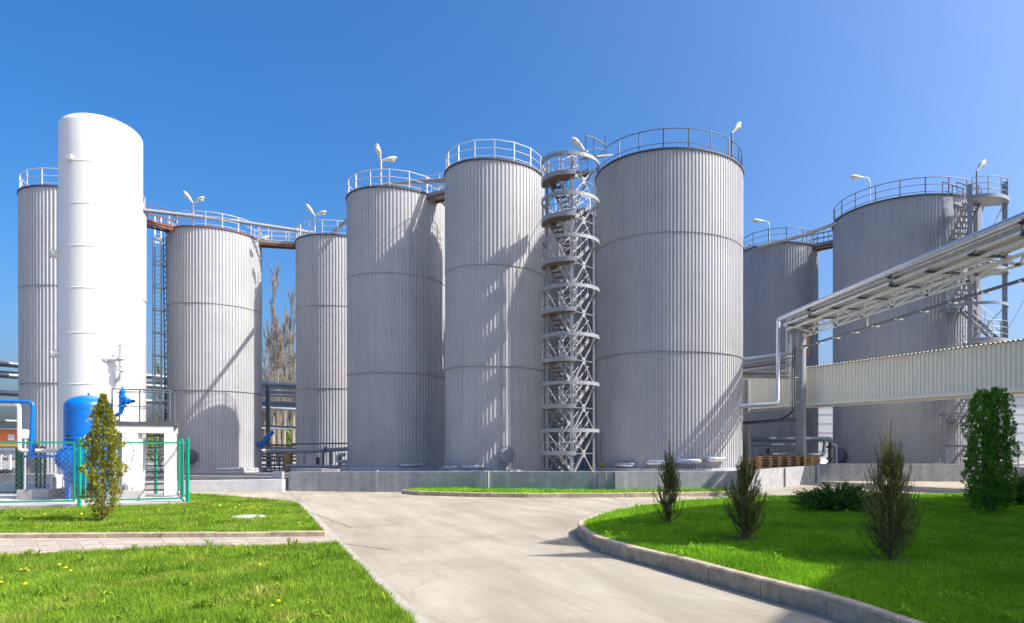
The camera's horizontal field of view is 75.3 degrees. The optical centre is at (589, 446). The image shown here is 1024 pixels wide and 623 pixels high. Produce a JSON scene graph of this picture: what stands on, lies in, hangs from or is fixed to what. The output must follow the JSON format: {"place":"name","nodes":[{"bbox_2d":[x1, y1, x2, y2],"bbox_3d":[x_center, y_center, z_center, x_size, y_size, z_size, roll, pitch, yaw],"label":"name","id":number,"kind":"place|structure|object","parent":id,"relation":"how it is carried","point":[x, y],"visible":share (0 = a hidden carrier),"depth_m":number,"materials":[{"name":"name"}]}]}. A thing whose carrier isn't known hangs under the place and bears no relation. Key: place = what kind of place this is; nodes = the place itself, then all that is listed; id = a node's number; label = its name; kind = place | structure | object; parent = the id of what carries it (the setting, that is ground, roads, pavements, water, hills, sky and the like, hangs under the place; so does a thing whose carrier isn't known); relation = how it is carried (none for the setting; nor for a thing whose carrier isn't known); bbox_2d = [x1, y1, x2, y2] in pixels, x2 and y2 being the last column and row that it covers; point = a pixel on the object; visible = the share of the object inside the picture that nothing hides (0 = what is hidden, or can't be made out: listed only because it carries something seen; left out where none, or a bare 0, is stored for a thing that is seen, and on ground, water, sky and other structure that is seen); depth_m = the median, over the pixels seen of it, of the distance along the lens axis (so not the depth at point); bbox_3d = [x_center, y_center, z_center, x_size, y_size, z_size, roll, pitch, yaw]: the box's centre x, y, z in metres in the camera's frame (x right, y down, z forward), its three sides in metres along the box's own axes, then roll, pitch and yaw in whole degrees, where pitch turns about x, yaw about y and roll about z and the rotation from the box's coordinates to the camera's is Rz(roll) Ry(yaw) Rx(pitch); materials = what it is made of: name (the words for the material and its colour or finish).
{"place":"outdoors","nodes":[
{"label":"outdoors","id":0,"kind":"place"},
{"bbox_2d":[0,400,34,456],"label":"blue pipe","id":1,"kind":"object","parent":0,"point":[32,429],"visible":0.97,"depth_m":21.55,"materials":[{"name":"metal"}]},
{"bbox_2d":[24,455,54,457],"bbox_3d":[-17.914,0.302,21.490,1.279,0.095,0.162,0,0,14],"label":"blue pipe","id":2,"kind":"object","parent":1,"relation":"attached to","point":[49,456],"visible":0.83,"depth_m":21.48,"materials":[{"name":"metal"}]},
{"bbox_2d":[0,404,58,452],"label":"white pipe","id":3,"kind":"object","parent":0,"point":[19,425],"visible":0.89,"depth_m":22.37,"materials":[{"name":"metal"}]},
{"bbox_2d":[0,490,189,508],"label":"concrete pad","id":4,"kind":"object","parent":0,"point":[13,496],"visible":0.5,"depth_m":20.52,"materials":[{"name":"grey concrete"}]},
{"bbox_2d":[22,429,28,488],"bbox_3d":[-20.188,0.531,23.512,0.289,2.339,0.340,0,0,39],"label":"floodlight","id":5,"kind":"object","parent":4,"relation":"on","point":[25,434],"visible":0.61,"depth_m":23.47,"materials":[{"name":"white paint"}]},
{"bbox_2d":[17,488,64,498],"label":"concrete block","id":6,"kind":"structure","parent":4,"relation":"on","point":[48,492],"depth_m":21.54,"materials":[{"name":"grey concrete"}]},
{"bbox_2d":[0,437,188,505],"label":"chain link fence","id":7,"kind":"object","parent":4,"relation":"on","point":[18,471],"visible":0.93,"depth_m":20.26,"materials":[{"name":"green metal"}]},
{"bbox_2d":[54,386,135,498],"bbox_3d":[-16.241,-0.156,21.663,2.201,3.712,1.812,0,0,0],"label":"blue vessel","id":8,"kind":"object","parent":4,"relation":"on","point":[76,411],"visible":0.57,"depth_m":21.29,"materials":[{"name":"metal"}]},
{"bbox_2d":[50,113,142,494],"bbox_3d":[-18.279,-5.220,24.572,2.729,13.960,2.654,0,0,-16],"label":"white vessel","id":9,"kind":"object","parent":4,"relation":"on","point":[98,253],"visible":0.84,"depth_m":23.58,"materials":[{"name":"metal"}]},
{"bbox_2d":[107,490,144,498],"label":"concrete block","id":10,"kind":"structure","parent":4,"relation":"on","point":[127,493],"depth_m":21.79,"materials":[{"name":"concrete"}]},
{"bbox_2d":[111,388,179,495],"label":"access platform","id":11,"kind":"structure","parent":4,"relation":"on","point":[168,430],"depth_m":22.50,"materials":[{"name":"white paint"}]},
{"bbox_2d":[0,536,330,552],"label":"footpath","id":12,"kind":"structure","parent":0,"point":[99,542],"depth_m":12.31,"materials":[{"name":"concrete"}]},
{"bbox_2d":[0,536,327,551],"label":"footpath slabs","id":13,"kind":"structure","parent":12,"relation":"on","point":[22,544],"depth_m":12.41,"materials":[{"name":"grey concrete"}]},
{"bbox_2d":[0,531,325,537],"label":"kerb","id":14,"kind":"structure","parent":13,"relation":"on","point":[169,534],"depth_m":12.94,"materials":[{"name":"concrete"}]},
{"bbox_2d":[0,537,419,622],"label":"lawn","id":15,"kind":"structure","parent":0,"point":[196,589],"depth_m":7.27,"materials":[{"name":"plant"}]},
{"bbox_2d":[0,0,1023,445],"label":"sky","id":16,"kind":"structure","parent":0,"point":[263,111],"materials":[{"name":"blue"}]},
{"bbox_2d":[3,452,1023,476],"bbox_3d":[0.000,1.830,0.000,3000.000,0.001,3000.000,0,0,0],"label":"ground","id":17,"kind":"structure","parent":0,"point":[270,473],"depth_m":47.20,"materials":[{"name":"grey concrete"}]},
{"bbox_2d":[0,428,16,445],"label":"apartment block","id":18,"kind":"structure","parent":17,"relation":"on","point":[8,434],"depth_m":170.00,"materials":[{"name":"orange paint"}]},
{"bbox_2d":[17,167,153,474],"bbox_3d":[-31.212,-7.101,40.729,7.048,17.803,7.048,0,0,0],"label":"storage tank","id":19,"kind":"object","parent":17,"relation":"on","point":[37,292],"visible":0.34,"depth_m":37.67,"materials":[{"name":"metal"}]},
{"bbox_2d":[145,203,183,232],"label":"walkway","id":20,"kind":"structure","parent":19,"relation":"attached to","point":[157,224],"depth_m":44.24,"materials":[{"name":"metal"}]},
{"bbox_2d":[0,360,295,455],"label":"pipe rack","id":21,"kind":"object","parent":17,"relation":"on","point":[9,374],"visible":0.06,"depth_m":52.81,"materials":[{"name":"metal"}]},
{"bbox_2d":[147,434,163,461],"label":"bush","id":22,"kind":"object","parent":17,"relation":"on","point":[151,445],"visible":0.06,"depth_m":78.30,"materials":[{"name":"green plant"}]},
{"bbox_2d":[148,360,163,466],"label":"young tree","id":23,"kind":"object","parent":17,"relation":"on","point":[158,370],"visible":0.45,"depth_m":57.92,"materials":[{"name":"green plant"}]},
{"bbox_2d":[160,210,273,473],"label":"storage tank","id":24,"kind":"object","parent":17,"relation":"on","point":[214,329],"visible":0.88,"depth_m":44.94,"materials":[{"name":"metal"}]},
{"bbox_2d":[152,217,166,469],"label":"caged ladder","id":25,"kind":"object","parent":24,"relation":"attached to","point":[155,378],"visible":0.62,"depth_m":46.29,"materials":[{"name":"white metal"}]},
{"bbox_2d":[183,191,204,224],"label":"street lamp","id":26,"kind":"object","parent":24,"relation":"on","point":[199,199],"visible":1,"depth_m":44.45,"materials":[{"name":"metal"}]},
{"bbox_2d":[143,208,313,233],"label":"overhead pipe","id":27,"kind":"object","parent":24,"relation":"attached to","point":[163,212],"visible":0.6,"depth_m":45.44,"materials":[{"name":"grey metal"}]},
{"bbox_2d":[255,236,267,244],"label":"street lamp","id":28,"kind":"object","parent":24,"relation":"on","point":[264,238],"visible":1,"depth_m":46.48,"materials":[{"name":"metal"}]},
{"bbox_2d":[251,225,305,249],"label":"walkway","id":29,"kind":"structure","parent":24,"relation":"attached to","point":[278,244],"depth_m":48.07,"materials":[{"name":"grey paint"}]},
{"bbox_2d":[262,324,272,458],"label":"poplar tree","id":30,"kind":"object","parent":17,"relation":"on","point":[264,398],"visible":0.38,"depth_m":83.82,"materials":[{"name":"brown plant"}]},
{"bbox_2d":[263,262,287,462],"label":"poplar tree","id":31,"kind":"object","parent":17,"relation":"on","point":[273,367],"visible":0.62,"depth_m":75.84,"materials":[{"name":"brown plant"}]},
{"bbox_2d":[268,315,289,463],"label":"poplar tree","id":32,"kind":"object","parent":17,"relation":"on","point":[278,414],"visible":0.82,"depth_m":69.92,"materials":[{"name":"brown plant"}]},
{"bbox_2d":[262,382,295,466],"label":"pipe stand","id":33,"kind":"object","parent":17,"relation":"on","point":[268,393],"visible":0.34,"depth_m":52.39,"materials":[{"name":"metal"}]},
{"bbox_2d":[262,444,295,471],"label":"scaffold stack","id":34,"kind":"object","parent":17,"relation":"on","point":[287,458],"visible":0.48,"depth_m":49.92,"materials":[{"name":"grey paint"}]},
{"bbox_2d":[275,423,295,446],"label":"bush","id":35,"kind":"object","parent":17,"relation":"on","point":[288,437],"visible":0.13,"depth_m":91.47,"materials":[{"name":"green plant"}]},
{"bbox_2d":[278,307,293,461],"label":"poplar tree","id":36,"kind":"object","parent":17,"relation":"on","point":[285,369],"visible":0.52,"depth_m":79.88,"materials":[{"name":"brown plant"}]},
{"bbox_2d":[283,286,295,459],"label":"poplar tree","id":37,"kind":"object","parent":17,"relation":"on","point":[291,417],"visible":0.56,"depth_m":81.94,"materials":[{"name":"brown plant"}]},
{"bbox_2d":[290,219,346,471],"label":"storage tank","id":38,"kind":"object","parent":17,"relation":"on","point":[321,349],"visible":0.56,"depth_m":46.34,"materials":[{"name":"metal"}]},
{"bbox_2d":[306,204,325,233],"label":"street lamp","id":39,"kind":"object","parent":38,"relation":"on","point":[309,208],"visible":1,"depth_m":46.30,"materials":[{"name":"metal"}]},
{"bbox_2d":[369,458,827,471],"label":"yard slab","id":40,"kind":"structure","parent":17,"relation":"on","point":[823,461],"depth_m":37.78,"materials":[{"name":"concrete"}]},
{"bbox_2d":[340,169,444,471],"bbox_3d":[-11.877,-7.101,40.658,6.631,17.803,6.631,0,0,0],"label":"storage tank","id":41,"kind":"object","parent":40,"relation":"on","point":[395,258],"visible":0.95,"depth_m":38.11,"materials":[{"name":"metal"}]},
{"bbox_2d":[266,443,346,468],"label":"pipe run","id":42,"kind":"object","parent":41,"relation":"attached to","point":[339,460],"visible":0.94,"depth_m":41.48,"materials":[{"name":"grey paint"}]},
{"bbox_2d":[330,219,345,233],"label":"overhead pipe","id":43,"kind":"object","parent":41,"relation":"attached to","point":[341,225],"visible":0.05,"depth_m":46.55,"materials":[{"name":"metal"}]},
{"bbox_2d":[375,143,396,184],"bbox_3d":[-11.728,-16.138,37.849,1.254,2.276,0.460,0,0,-31],"label":"street lamp","id":44,"kind":"object","parent":41,"relation":"on","point":[378,152],"visible":1,"depth_m":37.83,"materials":[{"name":"metal"}]},
{"bbox_2d":[384,178,444,185],"bbox_3d":[-10.018,-15.703,39.001,5.905,1.142,0.283,0,0,31],"label":"overhead pipe","id":45,"kind":"object","parent":41,"relation":"attached to","point":[430,181],"visible":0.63,"depth_m":38.93,"materials":[{"name":"metal"}]},
{"bbox_2d":[438,139,550,471],"bbox_3d":[-5.275,-7.101,36.831,6.250,17.803,6.250,0,0,0],"label":"storage tank","id":46,"kind":"object","parent":40,"relation":"on","point":[494,329],"visible":0.98,"depth_m":34.43,"materials":[{"name":"metal"}]},
{"bbox_2d":[420,171,444,203],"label":"walkway","id":47,"kind":"structure","parent":46,"relation":"attached to","point":[438,196],"depth_m":38.66,"materials":[{"name":"grey paint"}]},
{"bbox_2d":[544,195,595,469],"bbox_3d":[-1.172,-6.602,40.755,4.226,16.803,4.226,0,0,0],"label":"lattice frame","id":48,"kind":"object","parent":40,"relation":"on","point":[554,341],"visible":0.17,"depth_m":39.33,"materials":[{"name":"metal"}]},
{"bbox_2d":[541,134,612,470],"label":"stair tower","id":49,"kind":"structure","parent":40,"relation":"on","point":[552,179],"depth_m":31.93,"materials":[{"name":"grey metal"}]},
{"bbox_2d":[571,137,586,160],"bbox_3d":[-0.507,-14.552,32.088,0.783,1.026,0.312,0,0,-22],"label":"street lamp","id":50,"kind":"object","parent":49,"relation":"on","point":[576,142],"visible":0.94,"depth_m":31.96,"materials":[{"name":"metal"}]},
{"bbox_2d":[585,127,743,470],"bbox_3d":[4.348,-7.101,36.965,9.138,17.802,8.923,0,0,0],"label":"storage tank","id":51,"kind":"object","parent":40,"relation":"on","point":[669,297],"visible":0.96,"depth_m":33.34,"materials":[{"name":"metal"}]},
{"bbox_2d":[731,122,740,157],"bbox_3d":[7.709,-16.077,34.602,0.654,2.154,0.312,0,0,-28],"label":"street lamp","id":52,"kind":"object","parent":51,"relation":"on","point":[737,126],"visible":1,"depth_m":34.46,"materials":[{"name":"metal"}]},
{"bbox_2d":[743,379,750,460],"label":"pipe column","id":53,"kind":"structure","parent":40,"relation":"on","point":[747,411],"depth_m":37.99,"materials":[{"name":"grey metal"}]},
{"bbox_2d":[743,227,819,465],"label":"storage tank","id":54,"kind":"object","parent":40,"relation":"on","point":[779,279],"visible":0.62,"depth_m":46.47,"materials":[{"name":"metal"}]},
{"bbox_2d":[752,219,769,241],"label":"street lamp","id":55,"kind":"object","parent":54,"relation":"on","point":[756,220],"visible":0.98,"depth_m":46.49,"materials":[{"name":"metal"}]},
{"bbox_2d":[751,437,837,463],"bbox_3d":[11.970,0.209,39.276,5.947,1.682,2.153,0,0,0],"label":"pipe run","id":56,"kind":"object","parent":40,"relation":"on","point":[832,447],"visible":0.85,"depth_m":39.52,"materials":[{"name":"metal"}]},
{"bbox_2d":[789,329,812,455],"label":"pipe column","id":57,"kind":"structure","parent":40,"relation":"on","point":[800,399],"depth_m":35.78,"materials":[{"name":"grey metal"}]},
{"bbox_2d":[743,336,798,424],"bbox_3d":[9.923,-3.619,36.444,3.355,4.758,1.316,0,0,16],"label":"pipe rack","id":58,"kind":"object","parent":57,"relation":"attached to","point":[790,364],"visible":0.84,"depth_m":36.29,"materials":[{"name":"metal"}]},
{"bbox_2d":[740,211,1023,407],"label":"pipe bridge","id":59,"kind":"structure","parent":57,"relation":"on","point":[1002,239],"depth_m":26.39,"materials":[{"name":"white paint"}]},
{"bbox_2d":[826,176,983,463],"bbox_3d":[20.709,-7.101,43.269,9.622,17.802,9.622,0,0,0],"label":"storage tank","id":60,"kind":"object","parent":40,"relation":"on","point":[873,238],"visible":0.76,"depth_m":39.61,"materials":[{"name":"metal"}]},
{"bbox_2d":[757,222,836,248],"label":"overhead pipe","id":61,"kind":"object","parent":60,"relation":"attached to","point":[797,236],"visible":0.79,"depth_m":45.14,"materials":[{"name":"metal"}]},
{"bbox_2d":[806,230,832,250],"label":"walkway","id":62,"kind":"structure","parent":60,"relation":"attached to","point":[823,245],"depth_m":46.58,"materials":[{"name":"grey paint"}]},
{"bbox_2d":[849,175,869,202],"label":"street lamp","id":63,"kind":"object","parent":60,"relation":"on","point":[854,177],"visible":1,"depth_m":40.58,"materials":[{"name":"metal"}]},
{"bbox_2d":[743,338,1023,411],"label":"conveyor gallery","id":64,"kind":"object","parent":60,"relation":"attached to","point":[957,372],"visible":0.73,"depth_m":31.64,"materials":[{"name":"grey paint"}]},
{"bbox_2d":[935,175,1008,463],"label":"stair tower","id":65,"kind":"structure","parent":40,"relation":"on","point":[978,200],"depth_m":37.05,"materials":[{"name":"metal"}]},
{"bbox_2d":[976,160,985,193],"bbox_3d":[21.714,-14.853,36.497,0.667,2.233,0.312,0,0,-22],"label":"street lamp","id":66,"kind":"object","parent":65,"relation":"on","point":[982,163],"visible":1,"depth_m":36.38,"materials":[{"name":"metal"}]},
{"bbox_2d":[184,481,1011,622],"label":"road","id":67,"kind":"structure","parent":0,"point":[449,559],"depth_m":10.16,"materials":[{"name":"concrete"}]},
{"bbox_2d":[0,479,284,491],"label":"retaining wall","id":68,"kind":"structure","parent":67,"relation":"on","point":[265,485],"depth_m":26.34,"materials":[{"name":"grey concrete"}]},
{"bbox_2d":[0,474,288,489],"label":"retaining wall","id":69,"kind":"structure","parent":67,"relation":"on","point":[32,477],"depth_m":28.50,"materials":[{"name":"grey concrete"}]},
{"bbox_2d":[0,448,30,473],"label":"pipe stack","id":70,"kind":"object","parent":69,"relation":"on","point":[5,455],"visible":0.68,"depth_m":30.94,"materials":[{"name":"metal"}]},
{"bbox_2d":[10,542,323,554],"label":"kerb","id":71,"kind":"structure","parent":67,"relation":"on","point":[127,549],"depth_m":11.13,"materials":[{"name":"concrete"}]},
{"bbox_2d":[300,503,427,622],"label":"pavement edging","id":72,"kind":"object","parent":67,"relation":"on","point":[331,534],"visible":0.58,"depth_m":9.41,"materials":[{"name":"concrete"}]},
{"bbox_2d":[273,465,819,491],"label":"retaining wall","id":73,"kind":"structure","parent":67,"relation":"on","point":[377,481],"depth_m":25.90,"materials":[{"name":"grey concrete"}]},
{"bbox_2d":[773,464,799,466],"bbox_3d":[10.474,0.985,35.017,1.200,0.140,0.800,0,0,-4],"label":"pallet","id":74,"kind":"object","parent":73,"relation":"on","point":[787,465],"visible":0.85,"depth_m":34.66,"materials":[{"name":"brown wood"}]},
{"bbox_2d":[773,462,799,463],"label":"pallet","id":75,"kind":"object","parent":74,"relation":"on","point":[786,462],"visible":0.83,"depth_m":34.91,"materials":[{"name":"brown wood"}]},
{"bbox_2d":[773,459,799,461],"bbox_3d":[10.465,0.696,34.962,1.200,0.140,0.800,0,0,-3],"label":"pallet","id":76,"kind":"object","parent":75,"relation":"on","point":[788,460],"visible":0.87,"depth_m":34.60,"materials":[{"name":"brown wood"}]},
{"bbox_2d":[773,456,799,458],"bbox_3d":[10.469,0.551,35.036,1.221,0.140,0.832,0,0,0],"label":"pallet","id":77,"kind":"object","parent":76,"relation":"on","point":[788,457],"visible":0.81,"depth_m":34.65,"materials":[{"name":"brown wood"}]},
{"bbox_2d":[800,461,819,463],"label":"pallet","id":78,"kind":"object","parent":73,"relation":"on","point":[808,462],"visible":0.85,"depth_m":35.12,"materials":[{"name":"brown wood"}]},
{"bbox_2d":[800,459,820,461],"bbox_3d":[11.697,0.696,35.347,1.200,0.140,0.800,0,0,-27],"label":"pallet","id":79,"kind":"object","parent":78,"relation":"on","point":[804,460],"visible":0.64,"depth_m":35.22,"materials":[{"name":"brown wood"}]},
{"bbox_2d":[799,456,819,458],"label":"pallet","id":80,"kind":"object","parent":79,"relation":"on","point":[807,457],"visible":0.83,"depth_m":35.04,"materials":[{"name":"brown wood"}]},
{"bbox_2d":[289,487,811,549],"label":"road joints","id":81,"kind":"object","parent":67,"relation":"on","point":[376,525],"visible":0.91,"depth_m":17.86,"materials":[{"name":"concrete"}]},
{"bbox_2d":[401,490,729,497],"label":"kerb","id":82,"kind":"structure","parent":67,"relation":"on","point":[552,495],"depth_m":23.62,"materials":[{"name":"concrete"}]},
{"bbox_2d":[814,464,1023,481],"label":"retaining wall","id":83,"kind":"structure","parent":67,"relation":"on","point":[919,472],"depth_m":34.40,"materials":[{"name":"grey concrete"}]},
{"bbox_2d":[583,492,1023,622],"bbox_3d":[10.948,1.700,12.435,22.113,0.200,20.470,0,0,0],"label":"lawn","id":84,"kind":"structure","parent":0,"point":[888,594],"depth_m":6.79,"materials":[{"name":"plant"}]},
{"bbox_2d":[653,440,683,522],"bbox_3d":[1.627,0.713,13.324,0.677,1.774,0.616,0,0,40],"label":"juniper","id":85,"kind":"object","parent":84,"relation":"on","point":[669,480],"visible":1,"depth_m":13.28,"materials":[{"name":"green plant"}]},
{"bbox_2d":[725,535,762,539],"bbox_3d":[2.666,1.565,11.357,0.670,0.001,0.704,0,0,0],"label":"soil ring","id":86,"kind":"object","parent":84,"relation":"on","point":[742,538],"visible":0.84,"depth_m":11.25,"materials":[{"name":"soil"}]},
{"bbox_2d":[723,441,766,537],"bbox_3d":[2.688,0.744,11.341,0.794,1.712,0.796,0,0,0],"label":"juniper","id":87,"kind":"object","parent":86,"relation":"on","point":[745,515],"visible":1,"depth_m":11.30,"materials":[{"name":"green plant"}]},
{"bbox_2d":[578,493,963,622],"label":"kerb","id":88,"kind":"structure","parent":84,"relation":"on","point":[833,606],"depth_m":7.98,"materials":[{"name":"concrete"}]},
{"bbox_2d":[787,480,884,511],"bbox_3d":[6.222,1.227,16.398,2.488,0.831,1.981,0,0,0],"label":"spreading juniper","id":89,"kind":"object","parent":84,"relation":"on","point":[836,499],"visible":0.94,"depth_m":16.10,"materials":[{"name":"green plant"}]},
{"bbox_2d":[862,556,921,564],"bbox_3d":[4.165,1.565,9.062,0.812,0.001,0.841,0,0,0],"label":"soil ring","id":90,"kind":"object","parent":84,"relation":"on","point":[899,562],"visible":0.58,"depth_m":9.07,"materials":[{"name":"soil"}]},
{"bbox_2d":[856,419,925,559],"bbox_3d":[4.151,0.590,9.113,0.929,2.020,1.023,0,0,0],"label":"juniper","id":91,"kind":"object","parent":90,"relation":"on","point":[894,509],"visible":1,"depth_m":9.03,"materials":[{"name":"green plant"}]},
{"bbox_2d":[960,386,1021,512],"bbox_3d":[9.577,0.069,15.670,1.483,3.077,1.066,0,0,0],"label":"thuja","id":92,"kind":"object","parent":84,"relation":"on","point":[991,474],"visible":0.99,"depth_m":15.52,"materials":[{"name":"green plant"}]},
{"bbox_2d":[959,475,1023,503],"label":"spreading juniper","id":93,"kind":"object","parent":84,"relation":"on","point":[1020,491],"visible":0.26,"depth_m":18.18,"materials":[{"name":"green plant"}]},
{"bbox_2d":[818,395,1023,459],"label":"warehouse","id":94,"kind":"structure","parent":0,"point":[825,421],"depth_m":90.00,"materials":[{"name":"white metal"}]},
{"bbox_2d":[1011,440,1023,478],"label":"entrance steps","id":95,"kind":"structure","parent":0,"point":[1020,469],"depth_m":27.16,"materials":[{"name":"concrete"}]},
{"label":"lawn","id":96,"kind":"structure","parent":0,"visible":0},
{"bbox_2d":[77,393,130,520],"bbox_3d":[-11.318,0.236,15.304,0.894,3.008,1.020,0,0,26],"label":"thuja","id":97,"kind":"object","parent":96,"relation":"on","point":[95,458],"visible":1,"depth_m":15.21,"materials":[{"name":"green plant"}]},
{"bbox_2d":[0,492,323,532],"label":"grass","id":98,"kind":"structure","parent":96,"relation":"on","point":[203,512],"depth_m":15.62,"materials":[{"name":"green plant"}]},
{"bbox_2d":[232,514,264,518],"bbox_3d":[-8.365,1.732,16.111,0.840,0.095,0.840,0,0,0],"label":"manhole cover","id":99,"kind":"object","parent":96,"relation":"on","point":[248,516],"visible":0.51,"depth_m":16.10,"materials":[{"name":"concrete"}]},
{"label":"lawn","id":100,"kind":"structure","parent":0,"visible":0},
{"bbox_2d":[406,485,730,492],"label":"grass","id":101,"kind":"structure","parent":100,"relation":"on","point":[507,490],"depth_m":24.47,"materials":[{"name":"green plant"}]},
{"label":"pallet","id":102,"kind":"object","parent":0,"visible":0},
{"bbox_2d":[755,464,780,466],"bbox_3d":[9.504,0.985,35.003,1.203,0.140,0.805,0,0,0],"label":"pallet","id":103,"kind":"object","parent":102,"relation":"on","point":[759,465],"visible":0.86,"depth_m":34.62,"materials":[{"name":"brown wood"}]},
{"bbox_2d":[756,461,781,463],"bbox_3d":[9.538,0.841,34.972,1.227,0.140,0.841,0,0,0],"label":"pallet","id":104,"kind":"object","parent":103,"relation":"on","point":[757,462],"visible":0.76,"depth_m":34.78,"materials":[{"name":"brown wood"}]},
{"bbox_2d":[755,459,780,461],"bbox_3d":[9.525,0.696,35.016,1.203,0.140,0.804,0,0,0],"label":"pallet","id":105,"kind":"object","parent":104,"relation":"on","point":[766,460],"visible":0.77,"depth_m":34.63,"materials":[{"name":"brown wood"}]},
{"bbox_2d":[756,456,781,458],"bbox_3d":[9.562,0.551,35.014,1.200,0.140,0.800,0,0,4],"label":"pallet","id":106,"kind":"object","parent":105,"relation":"on","point":[767,457],"visible":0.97,"depth_m":34.63,"materials":[{"name":"brown wood"}]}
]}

